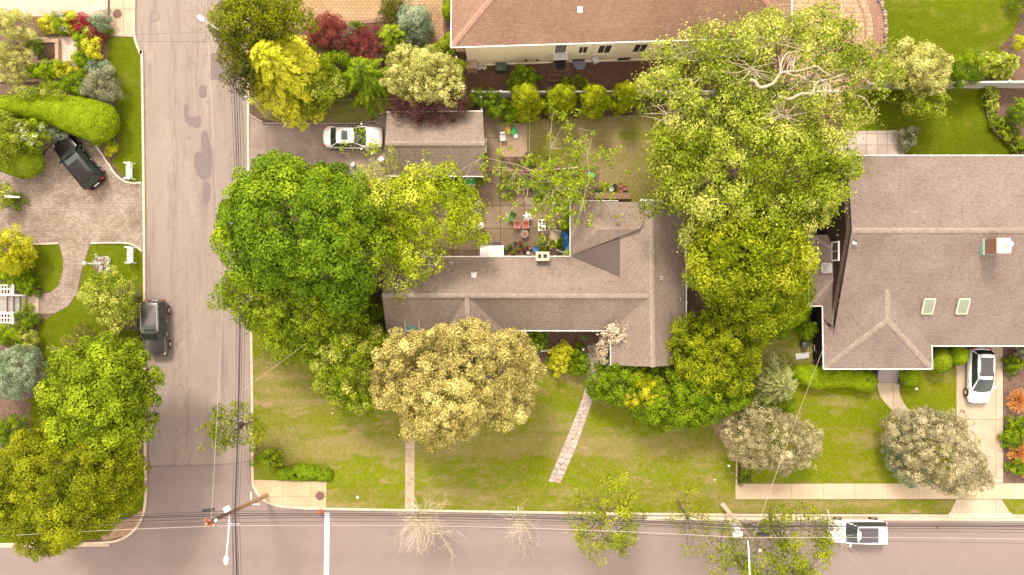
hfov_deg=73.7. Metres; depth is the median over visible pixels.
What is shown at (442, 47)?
shrub
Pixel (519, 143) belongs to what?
patio
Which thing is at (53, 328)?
lawn
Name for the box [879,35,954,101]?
broadleaf tree
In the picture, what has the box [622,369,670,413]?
shrub
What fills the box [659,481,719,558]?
broadleaf tree
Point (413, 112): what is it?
broadleaf tree
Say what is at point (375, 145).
broadleaf tree
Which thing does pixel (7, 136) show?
broadleaf tree
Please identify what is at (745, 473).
shrub
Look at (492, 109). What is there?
shrub
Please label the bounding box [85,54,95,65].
shrub
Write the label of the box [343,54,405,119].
conifer
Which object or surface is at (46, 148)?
path edging
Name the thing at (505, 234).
patio
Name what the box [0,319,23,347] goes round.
shrub
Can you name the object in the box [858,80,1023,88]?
garden fence
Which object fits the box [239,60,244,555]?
power cable
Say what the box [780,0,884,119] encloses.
patio
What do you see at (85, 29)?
shrub
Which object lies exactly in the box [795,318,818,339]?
shrub
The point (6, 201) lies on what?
shrub
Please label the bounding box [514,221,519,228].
patio chair
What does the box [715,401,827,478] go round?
broadleaf tree
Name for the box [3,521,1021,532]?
power cable
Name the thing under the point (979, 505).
driveway
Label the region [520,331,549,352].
shrub
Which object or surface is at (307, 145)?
driveway
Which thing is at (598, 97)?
arborvitae
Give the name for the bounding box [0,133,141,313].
driveway
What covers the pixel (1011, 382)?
flower bed
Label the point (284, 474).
hedge
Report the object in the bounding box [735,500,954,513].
lawn
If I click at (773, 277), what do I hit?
broadleaf tree
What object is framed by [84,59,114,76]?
shrub
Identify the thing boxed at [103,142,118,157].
shrub
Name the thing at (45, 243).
path edging
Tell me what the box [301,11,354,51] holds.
japanese maple
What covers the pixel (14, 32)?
shrub
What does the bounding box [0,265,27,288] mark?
shrub
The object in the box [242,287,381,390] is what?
power cable
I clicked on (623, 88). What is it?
arborvitae
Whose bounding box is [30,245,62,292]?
lawn
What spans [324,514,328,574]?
stop line
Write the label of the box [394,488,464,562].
bare tree
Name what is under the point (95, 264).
garden lamp
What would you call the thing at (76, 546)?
gutter strip
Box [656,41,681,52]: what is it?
window
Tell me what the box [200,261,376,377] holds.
broadleaf tree
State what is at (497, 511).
kerb
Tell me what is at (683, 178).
broadleaf tree
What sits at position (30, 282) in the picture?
shrub
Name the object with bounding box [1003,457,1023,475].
shrub
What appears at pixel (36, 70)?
shrub
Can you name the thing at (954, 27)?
lawn
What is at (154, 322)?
parked car
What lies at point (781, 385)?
conifer
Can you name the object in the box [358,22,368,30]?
shrub
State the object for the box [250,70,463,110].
flower bed
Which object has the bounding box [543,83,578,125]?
arborvitae
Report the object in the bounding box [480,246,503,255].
awning
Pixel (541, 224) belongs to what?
plant stand
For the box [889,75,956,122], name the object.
broadleaf tree
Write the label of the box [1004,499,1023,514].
lawn
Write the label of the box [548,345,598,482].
garden path
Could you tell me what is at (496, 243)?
storage box
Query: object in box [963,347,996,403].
parked car
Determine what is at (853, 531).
parked car
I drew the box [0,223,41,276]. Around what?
shrub
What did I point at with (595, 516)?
power cable
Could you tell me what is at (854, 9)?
patio
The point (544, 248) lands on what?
potted plant
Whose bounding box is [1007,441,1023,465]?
shrub
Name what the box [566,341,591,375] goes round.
shrub
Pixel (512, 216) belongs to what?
patio chair
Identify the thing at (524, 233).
round table
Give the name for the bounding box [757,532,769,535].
cable splice
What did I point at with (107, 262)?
flowers
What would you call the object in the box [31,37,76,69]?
patio
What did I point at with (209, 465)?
road crack
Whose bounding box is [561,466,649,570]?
broadleaf tree
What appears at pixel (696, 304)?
flower bed
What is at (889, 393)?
path
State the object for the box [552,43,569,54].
window
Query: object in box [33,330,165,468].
broadleaf tree
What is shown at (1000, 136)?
path edging
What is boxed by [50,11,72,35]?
shrub
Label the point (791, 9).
antenna
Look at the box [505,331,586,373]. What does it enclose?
flower bed
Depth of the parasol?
55.27 m
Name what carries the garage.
on the terrain at (607, 112)
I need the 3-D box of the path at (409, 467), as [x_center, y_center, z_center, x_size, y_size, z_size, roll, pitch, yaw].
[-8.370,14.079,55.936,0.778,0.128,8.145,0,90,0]
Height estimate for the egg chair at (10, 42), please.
0.550 m
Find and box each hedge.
[0,93,120,142]
[60,321,143,350]
[274,463,333,481]
[790,364,878,391]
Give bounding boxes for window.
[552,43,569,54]
[572,59,584,61]
[574,44,591,54]
[593,43,616,54]
[617,57,630,60]
[627,42,652,53]
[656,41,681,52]
[831,241,839,260]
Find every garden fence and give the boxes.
[471,89,839,97]
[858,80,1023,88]
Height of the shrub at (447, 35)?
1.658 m
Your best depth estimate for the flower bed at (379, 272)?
55.89 m
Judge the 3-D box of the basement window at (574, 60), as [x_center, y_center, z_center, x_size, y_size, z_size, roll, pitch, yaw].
[5.402,-18.446,55.450,1.000,0.500,0.080,-2,90,0]
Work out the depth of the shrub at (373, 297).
53.07 m
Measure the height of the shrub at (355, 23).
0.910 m
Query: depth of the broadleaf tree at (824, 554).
50.09 m
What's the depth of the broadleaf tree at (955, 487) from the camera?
51.96 m
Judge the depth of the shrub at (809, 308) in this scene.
52.90 m
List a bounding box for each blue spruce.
[0,344,48,400]
[391,0,435,49]
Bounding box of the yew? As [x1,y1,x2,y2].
[783,294,809,324]
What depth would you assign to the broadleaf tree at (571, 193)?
50.35 m
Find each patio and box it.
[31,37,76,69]
[410,192,569,255]
[463,111,500,194]
[464,44,779,92]
[500,123,526,156]
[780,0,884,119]
[781,0,872,99]
[810,0,866,97]
[810,0,875,106]
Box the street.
[136,0,250,464]
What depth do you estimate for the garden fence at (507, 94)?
54.46 m
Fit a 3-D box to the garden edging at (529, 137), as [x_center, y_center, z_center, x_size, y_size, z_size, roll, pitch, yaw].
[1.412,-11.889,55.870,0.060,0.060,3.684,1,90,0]
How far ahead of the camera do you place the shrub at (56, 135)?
54.90 m
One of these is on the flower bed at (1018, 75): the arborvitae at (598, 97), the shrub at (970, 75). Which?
the shrub at (970, 75)
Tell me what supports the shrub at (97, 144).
on the flower bed at (114, 155)
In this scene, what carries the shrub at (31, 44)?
on the terrain at (119, 174)
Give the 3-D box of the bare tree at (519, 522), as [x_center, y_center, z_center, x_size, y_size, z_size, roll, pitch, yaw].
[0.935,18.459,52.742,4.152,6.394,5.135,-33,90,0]
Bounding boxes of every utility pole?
[197,15,243,56]
[204,493,268,564]
[721,503,761,574]
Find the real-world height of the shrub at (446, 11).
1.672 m
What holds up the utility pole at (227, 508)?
on the terrain at (607, 112)
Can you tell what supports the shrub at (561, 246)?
on the terrain at (607, 112)
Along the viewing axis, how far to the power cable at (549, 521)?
47.77 m
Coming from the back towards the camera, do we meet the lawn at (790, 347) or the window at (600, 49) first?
the lawn at (790, 347)
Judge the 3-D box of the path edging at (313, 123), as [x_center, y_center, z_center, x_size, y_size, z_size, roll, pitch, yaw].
[-15.829,-13.902,55.850,11.320,0.100,1.112,0,90,0]
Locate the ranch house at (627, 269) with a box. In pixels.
[382,200,686,379]
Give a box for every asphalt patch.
[184,104,200,127]
[194,131,211,179]
[199,85,205,97]
[203,183,210,202]
[210,53,227,79]
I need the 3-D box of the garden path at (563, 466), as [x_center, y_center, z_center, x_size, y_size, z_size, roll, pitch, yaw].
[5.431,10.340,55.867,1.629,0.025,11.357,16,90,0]
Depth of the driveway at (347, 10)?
55.88 m
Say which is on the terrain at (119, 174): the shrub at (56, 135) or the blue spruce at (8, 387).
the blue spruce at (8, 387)
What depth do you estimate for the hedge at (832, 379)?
54.61 m
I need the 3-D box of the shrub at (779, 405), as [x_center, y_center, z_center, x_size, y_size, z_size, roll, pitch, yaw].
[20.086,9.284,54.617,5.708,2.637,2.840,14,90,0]
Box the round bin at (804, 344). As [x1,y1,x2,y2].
[799,342,808,347]
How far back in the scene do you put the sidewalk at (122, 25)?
55.87 m
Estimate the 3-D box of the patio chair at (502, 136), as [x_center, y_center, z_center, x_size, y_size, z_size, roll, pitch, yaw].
[-0.741,-12.209,55.368,0.520,1.024,0.597,-5,90,0]
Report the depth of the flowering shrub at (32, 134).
52.86 m
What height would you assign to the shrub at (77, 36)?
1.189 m
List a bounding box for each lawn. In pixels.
[0,244,143,542]
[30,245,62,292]
[108,37,141,181]
[252,277,736,513]
[253,100,387,121]
[525,114,709,207]
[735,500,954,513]
[737,380,955,483]
[750,325,813,371]
[841,89,1016,154]
[881,0,1019,81]
[900,367,955,414]
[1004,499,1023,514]
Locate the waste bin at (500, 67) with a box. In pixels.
[495,63,506,72]
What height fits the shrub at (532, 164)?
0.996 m
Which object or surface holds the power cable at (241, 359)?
attached to the utility pole at (227, 508)
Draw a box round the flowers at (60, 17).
[53,9,68,32]
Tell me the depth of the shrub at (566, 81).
54.38 m
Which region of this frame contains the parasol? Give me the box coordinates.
[522,212,532,221]
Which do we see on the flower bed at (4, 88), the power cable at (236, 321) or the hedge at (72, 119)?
the hedge at (72, 119)
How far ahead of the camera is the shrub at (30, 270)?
54.98 m
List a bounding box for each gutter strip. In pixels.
[0,544,108,546]
[645,516,1023,520]
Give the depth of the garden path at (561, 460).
55.85 m
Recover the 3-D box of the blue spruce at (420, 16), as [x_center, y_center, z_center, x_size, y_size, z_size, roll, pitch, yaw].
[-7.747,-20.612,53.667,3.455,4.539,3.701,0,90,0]
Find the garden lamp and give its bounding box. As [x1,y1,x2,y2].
[82,255,109,272]
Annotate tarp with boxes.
[562,231,568,253]
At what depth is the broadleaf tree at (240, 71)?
48.40 m
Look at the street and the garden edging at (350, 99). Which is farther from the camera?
the street
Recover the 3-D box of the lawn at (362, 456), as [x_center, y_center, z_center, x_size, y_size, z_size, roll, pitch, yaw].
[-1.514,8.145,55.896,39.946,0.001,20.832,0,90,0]
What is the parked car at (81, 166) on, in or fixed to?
on the driveway at (68, 213)
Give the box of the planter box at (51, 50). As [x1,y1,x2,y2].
[34,39,60,64]
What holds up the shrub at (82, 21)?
on the flower bed at (4, 88)
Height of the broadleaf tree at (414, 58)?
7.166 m
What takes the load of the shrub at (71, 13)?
on the flower bed at (4, 88)
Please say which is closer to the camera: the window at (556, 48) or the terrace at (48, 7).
the window at (556, 48)
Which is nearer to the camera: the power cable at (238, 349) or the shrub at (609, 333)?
the power cable at (238, 349)
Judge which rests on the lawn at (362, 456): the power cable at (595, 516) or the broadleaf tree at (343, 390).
the broadleaf tree at (343, 390)
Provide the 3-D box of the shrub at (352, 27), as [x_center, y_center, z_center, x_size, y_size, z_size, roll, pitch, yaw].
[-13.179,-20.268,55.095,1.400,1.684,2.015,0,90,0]
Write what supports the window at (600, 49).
in the stucco house at (560, 39)
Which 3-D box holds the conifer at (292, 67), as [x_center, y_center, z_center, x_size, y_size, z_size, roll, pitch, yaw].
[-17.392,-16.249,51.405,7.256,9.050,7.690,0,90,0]
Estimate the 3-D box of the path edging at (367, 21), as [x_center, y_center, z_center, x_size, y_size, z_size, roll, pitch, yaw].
[-10.442,-20.610,55.870,16.416,0.060,5.705,21,90,0]
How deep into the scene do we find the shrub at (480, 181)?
54.99 m
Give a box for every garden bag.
[504,126,510,133]
[510,127,516,135]
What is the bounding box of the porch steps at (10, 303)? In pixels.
[0,284,38,323]
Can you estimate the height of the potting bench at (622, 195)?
0.490 m
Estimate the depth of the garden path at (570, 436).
55.85 m
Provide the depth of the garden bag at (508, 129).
55.71 m
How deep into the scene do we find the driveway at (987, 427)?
55.87 m
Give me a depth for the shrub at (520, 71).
53.82 m
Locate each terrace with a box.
[0,0,107,15]
[836,130,904,154]
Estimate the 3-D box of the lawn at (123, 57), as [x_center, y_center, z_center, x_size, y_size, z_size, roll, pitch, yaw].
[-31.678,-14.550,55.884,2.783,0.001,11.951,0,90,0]
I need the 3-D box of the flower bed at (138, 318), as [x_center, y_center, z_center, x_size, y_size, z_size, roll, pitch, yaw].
[-31.470,1.711,55.876,2.216,0.001,3.676,0,90,0]
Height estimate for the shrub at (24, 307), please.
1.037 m
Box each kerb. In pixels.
[0,0,146,544]
[247,19,1023,516]
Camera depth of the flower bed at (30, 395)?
55.88 m
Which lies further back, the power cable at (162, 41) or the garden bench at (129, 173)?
the garden bench at (129, 173)
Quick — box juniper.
[376,23,421,63]
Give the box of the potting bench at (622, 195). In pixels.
[595,193,630,198]
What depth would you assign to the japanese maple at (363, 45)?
53.16 m
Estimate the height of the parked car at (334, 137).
1.508 m
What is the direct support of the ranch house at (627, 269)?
on the terrain at (607, 112)
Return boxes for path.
[405,413,414,508]
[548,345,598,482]
[549,352,591,481]
[550,345,597,479]
[554,349,592,482]
[555,345,598,469]
[877,383,956,442]
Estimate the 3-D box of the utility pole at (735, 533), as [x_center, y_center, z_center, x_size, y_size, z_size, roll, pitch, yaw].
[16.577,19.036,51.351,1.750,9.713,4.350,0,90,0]
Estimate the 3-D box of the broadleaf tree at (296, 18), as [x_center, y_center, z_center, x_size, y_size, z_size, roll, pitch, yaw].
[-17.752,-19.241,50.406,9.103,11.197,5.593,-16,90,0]
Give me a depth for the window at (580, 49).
52.94 m
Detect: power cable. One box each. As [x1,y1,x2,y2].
[1,515,1023,527]
[1,517,1023,529]
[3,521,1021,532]
[5,525,1008,538]
[7,511,1016,523]
[52,513,1023,525]
[130,524,1023,543]
[147,41,177,41]
[206,7,221,515]
[228,39,236,556]
[232,50,239,574]
[234,57,240,574]
[236,39,242,574]
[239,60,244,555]
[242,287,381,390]
[752,344,824,539]
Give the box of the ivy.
[119,288,140,331]
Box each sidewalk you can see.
[110,0,132,36]
[254,480,326,507]
[735,483,1023,498]
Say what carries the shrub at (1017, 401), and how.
on the flower bed at (1011, 382)
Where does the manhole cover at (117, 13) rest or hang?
on the sidewalk at (122, 25)
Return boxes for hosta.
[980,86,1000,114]
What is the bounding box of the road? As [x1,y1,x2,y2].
[0,464,1023,574]
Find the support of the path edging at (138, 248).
on the terrain at (119, 174)
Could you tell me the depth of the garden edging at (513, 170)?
55.78 m
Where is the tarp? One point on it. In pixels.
(566, 241)
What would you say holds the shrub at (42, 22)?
on the flower bed at (4, 88)
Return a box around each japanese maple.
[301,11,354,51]
[337,24,384,64]
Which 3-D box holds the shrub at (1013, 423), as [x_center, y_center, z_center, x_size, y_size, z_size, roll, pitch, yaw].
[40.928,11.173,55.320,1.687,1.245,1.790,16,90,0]
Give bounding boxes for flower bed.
[0,16,112,161]
[0,319,42,399]
[0,398,30,450]
[96,131,119,159]
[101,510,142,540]
[114,286,139,329]
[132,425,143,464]
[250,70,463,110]
[303,260,389,365]
[443,0,455,52]
[500,167,599,196]
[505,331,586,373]
[687,242,717,327]
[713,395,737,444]
[738,458,750,482]
[885,50,1023,80]
[986,89,1023,154]
[1003,347,1023,482]
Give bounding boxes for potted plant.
[534,237,550,251]
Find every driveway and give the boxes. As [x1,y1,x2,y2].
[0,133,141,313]
[250,114,387,202]
[280,0,465,103]
[948,513,1011,517]
[950,499,1009,512]
[956,347,1002,482]
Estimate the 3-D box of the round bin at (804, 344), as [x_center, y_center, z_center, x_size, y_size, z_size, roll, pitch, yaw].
[23.692,4.629,55.438,0.518,0.885,0.518,0,90,0]
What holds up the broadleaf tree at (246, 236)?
on the terrain at (607, 112)
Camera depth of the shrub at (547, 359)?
55.50 m
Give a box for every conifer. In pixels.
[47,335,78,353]
[244,35,333,131]
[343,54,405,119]
[742,344,798,408]
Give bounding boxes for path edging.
[0,78,60,81]
[33,242,58,244]
[42,139,57,155]
[89,140,141,183]
[90,242,142,251]
[249,111,386,124]
[281,18,465,102]
[735,460,737,483]
[985,90,1018,154]
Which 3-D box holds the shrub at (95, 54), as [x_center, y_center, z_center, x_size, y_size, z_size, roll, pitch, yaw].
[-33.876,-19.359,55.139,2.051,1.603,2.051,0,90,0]
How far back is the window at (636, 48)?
52.93 m
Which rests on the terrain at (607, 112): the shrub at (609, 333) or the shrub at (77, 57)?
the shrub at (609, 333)
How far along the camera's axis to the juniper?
52.90 m
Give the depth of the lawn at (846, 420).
55.90 m
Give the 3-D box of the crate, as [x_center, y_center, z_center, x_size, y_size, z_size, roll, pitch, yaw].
[-3.333,-8.638,55.700,0.910,0.400,0.530,0,90,0]
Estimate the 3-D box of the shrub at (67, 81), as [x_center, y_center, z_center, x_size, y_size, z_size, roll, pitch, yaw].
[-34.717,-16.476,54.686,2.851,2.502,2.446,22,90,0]
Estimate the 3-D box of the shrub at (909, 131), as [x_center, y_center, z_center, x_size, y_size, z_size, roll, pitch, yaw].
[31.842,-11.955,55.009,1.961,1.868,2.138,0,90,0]
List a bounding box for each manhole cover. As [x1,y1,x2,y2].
[113,9,121,17]
[149,11,159,20]
[315,491,323,499]
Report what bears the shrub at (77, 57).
on the flower bed at (4, 88)
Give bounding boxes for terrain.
[0,0,142,541]
[249,0,1023,513]
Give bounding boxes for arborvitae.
[510,80,546,124]
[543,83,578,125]
[574,83,611,121]
[608,80,639,116]
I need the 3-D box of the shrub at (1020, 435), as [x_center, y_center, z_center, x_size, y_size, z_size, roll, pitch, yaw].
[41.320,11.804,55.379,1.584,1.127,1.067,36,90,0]
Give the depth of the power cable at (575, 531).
49.38 m
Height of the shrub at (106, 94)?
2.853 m
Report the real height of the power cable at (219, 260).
0.796 m
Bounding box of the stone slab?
[795,352,808,359]
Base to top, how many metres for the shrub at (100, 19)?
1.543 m
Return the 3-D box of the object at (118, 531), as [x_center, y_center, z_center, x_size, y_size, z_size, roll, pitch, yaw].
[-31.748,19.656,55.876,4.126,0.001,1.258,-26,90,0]
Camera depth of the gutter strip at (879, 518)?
55.99 m
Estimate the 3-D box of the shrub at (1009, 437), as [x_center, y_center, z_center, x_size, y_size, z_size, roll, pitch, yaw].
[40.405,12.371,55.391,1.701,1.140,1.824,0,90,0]
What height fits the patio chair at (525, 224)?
1.024 m
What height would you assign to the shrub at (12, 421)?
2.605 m
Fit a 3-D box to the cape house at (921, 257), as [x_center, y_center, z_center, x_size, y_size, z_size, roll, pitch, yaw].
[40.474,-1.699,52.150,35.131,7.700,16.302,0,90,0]
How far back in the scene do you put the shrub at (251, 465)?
55.44 m
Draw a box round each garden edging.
[302,98,398,100]
[485,169,545,171]
[529,123,529,152]
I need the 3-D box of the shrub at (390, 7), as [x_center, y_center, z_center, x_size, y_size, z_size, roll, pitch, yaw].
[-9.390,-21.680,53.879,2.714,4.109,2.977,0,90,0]
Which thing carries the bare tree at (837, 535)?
on the lawn at (882, 506)
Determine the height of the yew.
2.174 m
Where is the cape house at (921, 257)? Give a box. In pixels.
[802,154,1023,369]
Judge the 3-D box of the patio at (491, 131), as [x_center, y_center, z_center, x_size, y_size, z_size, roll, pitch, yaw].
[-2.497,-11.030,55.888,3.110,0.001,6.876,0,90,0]
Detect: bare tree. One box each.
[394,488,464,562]
[492,499,549,562]
[827,509,856,565]
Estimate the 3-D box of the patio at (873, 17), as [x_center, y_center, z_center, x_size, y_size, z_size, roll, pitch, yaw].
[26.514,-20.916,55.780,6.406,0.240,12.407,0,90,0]
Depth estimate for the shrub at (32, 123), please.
53.33 m
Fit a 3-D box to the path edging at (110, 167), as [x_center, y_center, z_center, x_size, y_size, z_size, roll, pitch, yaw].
[-33.081,-10.304,55.855,6.538,0.090,0.968,40,90,0]
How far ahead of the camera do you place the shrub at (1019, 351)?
55.26 m
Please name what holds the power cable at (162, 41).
attached to the utility pole at (200, 18)
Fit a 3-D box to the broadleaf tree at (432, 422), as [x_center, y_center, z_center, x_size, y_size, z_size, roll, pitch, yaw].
[-3.958,6.931,50.252,13.182,11.411,10.095,0,90,0]
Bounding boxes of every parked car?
[53,134,105,190]
[140,300,171,355]
[323,123,382,149]
[826,517,887,546]
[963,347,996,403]
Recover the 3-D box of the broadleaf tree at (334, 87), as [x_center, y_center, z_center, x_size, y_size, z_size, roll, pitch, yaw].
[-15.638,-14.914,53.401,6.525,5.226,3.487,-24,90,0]
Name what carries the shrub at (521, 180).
on the flower bed at (596, 181)
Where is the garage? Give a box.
[385,110,484,177]
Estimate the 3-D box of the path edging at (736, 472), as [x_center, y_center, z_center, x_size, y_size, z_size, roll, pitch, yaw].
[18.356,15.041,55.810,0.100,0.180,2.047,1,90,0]
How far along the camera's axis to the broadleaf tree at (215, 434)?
50.82 m
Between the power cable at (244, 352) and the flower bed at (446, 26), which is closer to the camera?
the power cable at (244, 352)
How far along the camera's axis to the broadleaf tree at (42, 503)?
46.93 m
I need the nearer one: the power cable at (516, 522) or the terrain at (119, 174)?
the power cable at (516, 522)
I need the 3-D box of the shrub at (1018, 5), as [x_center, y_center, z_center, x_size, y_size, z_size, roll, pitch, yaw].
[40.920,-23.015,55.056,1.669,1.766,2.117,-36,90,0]
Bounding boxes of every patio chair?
[500,132,505,141]
[507,211,516,222]
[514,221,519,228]
[522,221,528,227]
[549,229,560,241]
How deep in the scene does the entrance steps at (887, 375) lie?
55.49 m
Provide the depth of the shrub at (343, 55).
53.16 m
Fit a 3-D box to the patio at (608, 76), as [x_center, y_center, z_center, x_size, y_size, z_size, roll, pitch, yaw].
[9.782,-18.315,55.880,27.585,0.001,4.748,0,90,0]
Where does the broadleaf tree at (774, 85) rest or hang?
on the terrain at (607, 112)
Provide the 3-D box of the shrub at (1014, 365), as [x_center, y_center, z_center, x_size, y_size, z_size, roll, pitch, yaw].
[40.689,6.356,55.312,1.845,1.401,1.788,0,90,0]
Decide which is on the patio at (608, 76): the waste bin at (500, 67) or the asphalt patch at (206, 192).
the waste bin at (500, 67)
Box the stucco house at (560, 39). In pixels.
[449,0,792,82]
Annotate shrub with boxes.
[0,7,37,41]
[0,40,33,84]
[0,144,45,178]
[0,180,16,211]
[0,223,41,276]
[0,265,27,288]
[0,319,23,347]
[0,413,30,448]
[5,333,20,347]
[10,190,28,212]
[12,310,41,330]
[13,325,40,358]
[14,118,51,153]
[14,258,34,275]
[15,275,42,296]
[18,124,56,145]
[20,299,33,315]
[23,35,44,57]
[26,58,54,80]
[36,12,58,34]
[37,79,63,92]
[39,122,67,144]
[46,58,67,79]
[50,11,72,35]
[53,60,80,77]
[57,68,97,96]
[60,9,79,33]
[68,12,89,33]
[70,49,86,66]
[71,26,90,48]
[79,64,124,104]
[80,35,105,59]
[81,22,91,36]
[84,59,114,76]
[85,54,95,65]
[86,7,112,32]
[86,24,107,47]
[86,142,103,146]
[102,24,114,42]
[103,136,116,146]
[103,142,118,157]
[246,440,264,466]
[260,448,283,466]
[313,40,363,102]
[342,23,354,43]
[343,281,382,311]
[349,20,359,30]
[356,300,386,343]
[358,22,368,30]
[375,0,405,27]
[423,38,466,90]
[442,0,450,20]
[444,31,452,51]
[466,87,516,126]
[475,173,484,185]
[497,171,584,202]
[498,152,560,169]
[506,63,542,92]
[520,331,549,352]
[543,355,552,368]
[547,339,573,378]
[555,200,568,249]
[561,74,589,96]
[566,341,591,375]
[582,320,629,371]
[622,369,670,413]
[730,286,815,341]
[732,384,797,420]
[736,458,752,485]
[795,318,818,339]
[880,407,945,488]
[893,125,920,153]
[899,370,919,387]
[931,347,952,373]
[943,48,986,90]
[948,347,968,365]
[971,51,1020,80]
[988,113,1023,153]
[998,429,1023,449]
[999,355,1023,375]
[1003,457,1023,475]
[1004,97,1023,127]
[1004,415,1023,433]
[1006,0,1023,13]
[1006,387,1023,414]
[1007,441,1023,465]
[1011,34,1023,51]
[1011,347,1023,359]
[1013,426,1023,440]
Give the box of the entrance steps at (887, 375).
[871,370,905,384]
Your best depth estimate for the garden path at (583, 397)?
55.85 m
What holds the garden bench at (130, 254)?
on the lawn at (53, 328)
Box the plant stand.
[538,219,545,230]
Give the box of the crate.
[465,178,475,184]
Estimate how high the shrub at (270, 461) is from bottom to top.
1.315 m
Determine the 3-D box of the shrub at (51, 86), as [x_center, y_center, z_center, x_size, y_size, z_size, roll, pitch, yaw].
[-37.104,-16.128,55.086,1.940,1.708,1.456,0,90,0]
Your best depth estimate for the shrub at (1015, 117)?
54.38 m
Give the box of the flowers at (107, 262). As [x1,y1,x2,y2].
[92,253,110,273]
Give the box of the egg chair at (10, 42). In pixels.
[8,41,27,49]
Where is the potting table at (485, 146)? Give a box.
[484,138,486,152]
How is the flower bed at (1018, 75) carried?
on the lawn at (954, 27)
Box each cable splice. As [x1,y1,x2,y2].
[202,508,214,511]
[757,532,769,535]
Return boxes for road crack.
[148,461,250,467]
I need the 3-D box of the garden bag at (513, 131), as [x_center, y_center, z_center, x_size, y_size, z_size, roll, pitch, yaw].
[0.122,-12.735,55.640,0.420,0.219,0.600,34,90,0]
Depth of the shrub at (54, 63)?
54.95 m
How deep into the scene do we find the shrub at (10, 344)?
55.26 m
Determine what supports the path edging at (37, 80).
on the flower bed at (4, 88)
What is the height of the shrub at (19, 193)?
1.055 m
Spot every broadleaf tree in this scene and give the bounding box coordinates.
[0,109,39,173]
[0,422,151,562]
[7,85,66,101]
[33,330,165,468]
[76,264,140,333]
[195,398,266,456]
[197,0,301,113]
[200,0,328,56]
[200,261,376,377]
[209,147,396,319]
[272,65,348,119]
[309,323,391,414]
[339,121,418,307]
[361,155,493,284]
[368,315,547,452]
[379,41,466,107]
[382,70,480,133]
[423,99,631,255]
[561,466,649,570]
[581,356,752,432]
[626,0,920,166]
[629,90,878,269]
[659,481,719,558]
[665,301,773,401]
[682,196,821,338]
[701,494,849,574]
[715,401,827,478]
[878,404,996,498]
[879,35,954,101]
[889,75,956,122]
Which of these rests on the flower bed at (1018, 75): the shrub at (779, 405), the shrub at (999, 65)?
the shrub at (999, 65)
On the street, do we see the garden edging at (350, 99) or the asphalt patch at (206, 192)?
the asphalt patch at (206, 192)
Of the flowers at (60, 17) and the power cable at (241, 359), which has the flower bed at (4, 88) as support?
the flowers at (60, 17)
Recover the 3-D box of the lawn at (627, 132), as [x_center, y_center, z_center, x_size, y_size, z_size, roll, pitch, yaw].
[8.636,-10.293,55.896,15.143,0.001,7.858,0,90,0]
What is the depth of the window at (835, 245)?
51.49 m
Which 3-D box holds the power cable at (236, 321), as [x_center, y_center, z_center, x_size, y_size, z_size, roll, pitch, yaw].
[-19.989,-11.377,47.850,0.999,1.326,79.775,-2,90,0]
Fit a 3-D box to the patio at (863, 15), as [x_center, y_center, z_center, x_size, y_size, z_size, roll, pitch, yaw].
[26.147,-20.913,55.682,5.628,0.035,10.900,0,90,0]
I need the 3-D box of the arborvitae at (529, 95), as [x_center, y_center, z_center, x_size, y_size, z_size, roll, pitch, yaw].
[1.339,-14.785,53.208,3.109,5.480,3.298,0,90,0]
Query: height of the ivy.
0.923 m
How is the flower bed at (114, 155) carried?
on the flower bed at (4, 88)
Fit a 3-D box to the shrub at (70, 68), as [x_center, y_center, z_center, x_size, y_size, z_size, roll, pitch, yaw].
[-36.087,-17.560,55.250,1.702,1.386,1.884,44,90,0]
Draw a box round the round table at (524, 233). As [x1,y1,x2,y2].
[521,230,527,237]
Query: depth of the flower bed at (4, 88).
55.89 m
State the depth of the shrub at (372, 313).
53.80 m
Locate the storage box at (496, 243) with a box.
[491,242,499,245]
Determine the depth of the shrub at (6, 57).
53.84 m
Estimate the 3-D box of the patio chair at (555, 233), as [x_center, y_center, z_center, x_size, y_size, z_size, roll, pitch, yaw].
[3.506,-4.223,55.368,0.780,1.024,0.857,20,90,0]
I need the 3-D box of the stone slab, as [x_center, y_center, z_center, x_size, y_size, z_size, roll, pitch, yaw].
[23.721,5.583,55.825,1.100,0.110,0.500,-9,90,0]
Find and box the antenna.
[783,1,802,27]
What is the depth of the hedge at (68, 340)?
54.39 m
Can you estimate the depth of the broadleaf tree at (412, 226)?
48.38 m
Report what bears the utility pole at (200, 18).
on the terrain at (607, 112)
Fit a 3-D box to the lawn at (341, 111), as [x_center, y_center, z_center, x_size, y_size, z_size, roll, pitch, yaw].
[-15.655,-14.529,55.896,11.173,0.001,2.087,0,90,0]
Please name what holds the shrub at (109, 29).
on the flower bed at (4, 88)
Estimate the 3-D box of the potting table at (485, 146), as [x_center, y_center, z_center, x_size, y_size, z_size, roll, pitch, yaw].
[-2.232,-11.503,55.553,0.400,0.655,1.200,0,90,0]
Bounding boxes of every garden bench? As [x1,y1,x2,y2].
[123,162,135,179]
[124,246,135,262]
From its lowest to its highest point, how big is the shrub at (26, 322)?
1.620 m
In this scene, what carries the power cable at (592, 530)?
attached to the utility pole at (227, 508)

